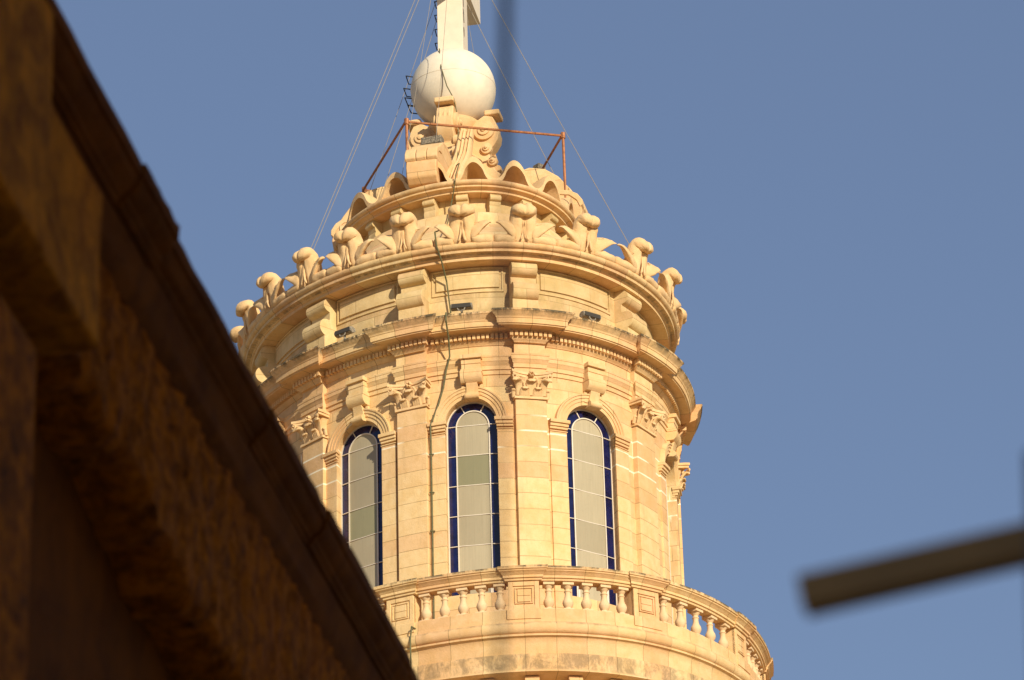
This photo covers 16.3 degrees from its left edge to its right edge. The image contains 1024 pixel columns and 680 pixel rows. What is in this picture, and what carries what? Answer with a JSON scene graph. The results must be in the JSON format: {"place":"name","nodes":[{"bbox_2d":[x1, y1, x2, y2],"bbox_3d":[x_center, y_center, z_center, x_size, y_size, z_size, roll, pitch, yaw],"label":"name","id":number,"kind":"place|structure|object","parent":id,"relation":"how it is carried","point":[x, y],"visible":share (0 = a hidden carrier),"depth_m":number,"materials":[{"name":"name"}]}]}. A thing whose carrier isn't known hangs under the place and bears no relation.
{"place":"outdoors","nodes":[
{"label":"outdoors","id":0,"kind":"place"},
{"bbox_2d":[0,0,417,679],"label":"weathered house","id":1,"kind":"structure","parent":0,"point":[166,512],"depth_m":10.76,"materials":[{"name":"stone"}]},
{"bbox_2d":[56,0,1023,679],"label":"sky","id":2,"kind":"structure","parent":0,"point":[834,189],"materials":[{"name":"blue"}]},
{"bbox_2d":[796,522,1023,617],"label":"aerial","id":3,"kind":"object","parent":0,"point":[924,568],"visible":1,"depth_m":3.27,"materials":[{"name":"metal"}]},
{"label":"ground","id":4,"kind":"structure","parent":0,"visible":0},
{"bbox_2d":[230,96,773,679],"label":"lantern tower","id":5,"kind":"structure","parent":4,"relation":"on","point":[602,418],"depth_m":60.85,"materials":[{"name":"stone"}]},
{"bbox_2d":[334,326,355,338],"bbox_3d":[-2.905,-0.026,61.923,0.370,0.362,0.158,-19,-31,32],"label":"floodlight","id":6,"kind":"object","parent":5,"relation":"on","point":[343,332],"visible":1,"depth_m":61.90,"materials":[{"name":"grey metal"}]},
{"bbox_2d":[341,424,382,587],"bbox_3d":[-2.524,3.054,60.596,1.009,3.502,0.072,-19,-31,32],"label":"window","id":7,"kind":"structure","parent":5,"relation":"in","point":[361,453],"depth_m":60.79,"materials":[{"name":"grey glass"}]},
{"bbox_2d":[421,135,443,144],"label":"lamp box","id":8,"kind":"object","parent":5,"relation":"on","point":[432,139],"visible":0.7,"depth_m":66.36,"materials":[{"name":"grey metal"}]},
{"bbox_2d":[403,48,495,122],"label":"ball","id":9,"kind":"object","parent":5,"relation":"on","point":[469,78],"visible":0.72,"depth_m":68.20,"materials":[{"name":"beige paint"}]},
{"bbox_2d":[409,48,459,664],"bbox_3d":[-1.220,-0.088,62.453,0.598,15.450,6.636,-4,-26,4],"label":"cable","id":10,"kind":"object","parent":9,"relation":"hanging from","point":[431,454],"visible":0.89,"depth_m":60.50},
{"bbox_2d":[434,0,479,50],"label":"cross","id":11,"kind":"object","parent":9,"relation":"on","point":[455,24],"visible":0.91,"depth_m":69.23,"materials":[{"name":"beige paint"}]},
{"bbox_2d":[311,0,414,247],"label":"guy wire","id":12,"kind":"object","parent":11,"relation":"attached to","point":[362,125],"visible":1,"depth_m":66.50,"materials":[{"name":"metal"}]},
{"bbox_2d":[313,0,418,249],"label":"guy wire","id":13,"kind":"object","parent":11,"relation":"attached to","point":[365,126],"visible":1,"depth_m":66.42,"materials":[{"name":"metal"}]},
{"bbox_2d":[370,0,436,189],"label":"guy wire","id":14,"kind":"object","parent":11,"relation":"attached to","point":[404,92],"visible":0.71,"depth_m":69.23,"materials":[{"name":"metal"}]},
{"bbox_2d":[385,19,436,182],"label":"guy wire","id":15,"kind":"object","parent":11,"relation":"attached to","point":[409,107],"visible":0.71,"depth_m":68.42,"materials":[{"name":"metal"}]},
{"bbox_2d":[402,0,430,173],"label":"guy wire","id":16,"kind":"object","parent":11,"relation":"attached to","point":[416,87],"visible":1,"depth_m":67.48,"materials":[{"name":"metal"}]},
{"bbox_2d":[436,1,446,136],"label":"guy wire","id":17,"kind":"object","parent":11,"relation":"attached to","point":[441,69],"visible":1,"depth_m":67.23,"materials":[{"name":"metal"}]},
{"bbox_2d":[467,3,553,173],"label":"guy wire","id":18,"kind":"object","parent":11,"relation":"attached to","point":[510,89],"visible":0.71,"depth_m":68.68,"materials":[{"name":"metal"}]},
{"bbox_2d":[492,0,628,243],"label":"guy wire","id":19,"kind":"object","parent":11,"relation":"attached to","point":[565,131],"visible":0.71,"depth_m":66.34,"materials":[{"name":"metal"}]},
{"bbox_2d":[450,302,472,312],"bbox_3d":[-0.860,-0.459,61.136,0.370,0.362,0.158,-5,-26,8],"label":"floodlight","id":20,"kind":"object","parent":5,"relation":"attached to","point":[461,307],"visible":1,"depth_m":61.12,"materials":[{"name":"grey metal"}]},
{"bbox_2d":[362,118,566,197],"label":"copper rail","id":21,"kind":"object","parent":5,"relation":"on","point":[561,135],"visible":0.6,"depth_m":67.32,"materials":[{"name":"brown metal"}]},
{"bbox_2d":[533,163,545,168],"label":"lamp box","id":22,"kind":"object","parent":21,"relation":"attached to","point":[539,165],"visible":0.34,"depth_m":69.29,"materials":[{"name":"grey metal"}]},
{"bbox_2d":[447,402,497,595],"bbox_3d":[-0.635,2.640,59.837,0.906,3.502,0.081,-5,-26,8],"label":"window","id":23,"kind":"structure","parent":5,"relation":"in","point":[472,445],"depth_m":59.90,"materials":[{"name":"beige glass"}]},
{"bbox_2d":[579,311,600,321],"bbox_3d":[1.356,-0.300,61.596,0.370,0.362,0.158,15,-30,-31],"label":"floodlight","id":24,"kind":"object","parent":5,"relation":"on","point":[590,316],"visible":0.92,"depth_m":61.57,"materials":[{"name":"grey metal"}]},
{"bbox_2d":[566,409,616,605],"bbox_3d":[1.310,2.788,60.259,1.048,3.502,0.095,16,-31,-32],"label":"window","id":25,"kind":"structure","parent":5,"relation":"in","point":[591,510],"depth_m":60.34,"materials":[{"name":"beige glass"}]},
{"bbox_2d":[666,483,672,623],"bbox_3d":[2.647,3.647,62.133,0.073,3.502,0.910,-8,-26,12],"label":"window","id":26,"kind":"structure","parent":5,"relation":"in","point":[666,483],"depth_m":62.66,"materials":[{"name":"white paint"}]},
{"bbox_2d":[496,0,510,679],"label":"rod","id":27,"kind":"object","parent":4,"relation":"on","point":[504,121],"visible":1,"depth_m":3.06,"materials":[{"name":"grey metal"}]}
]}

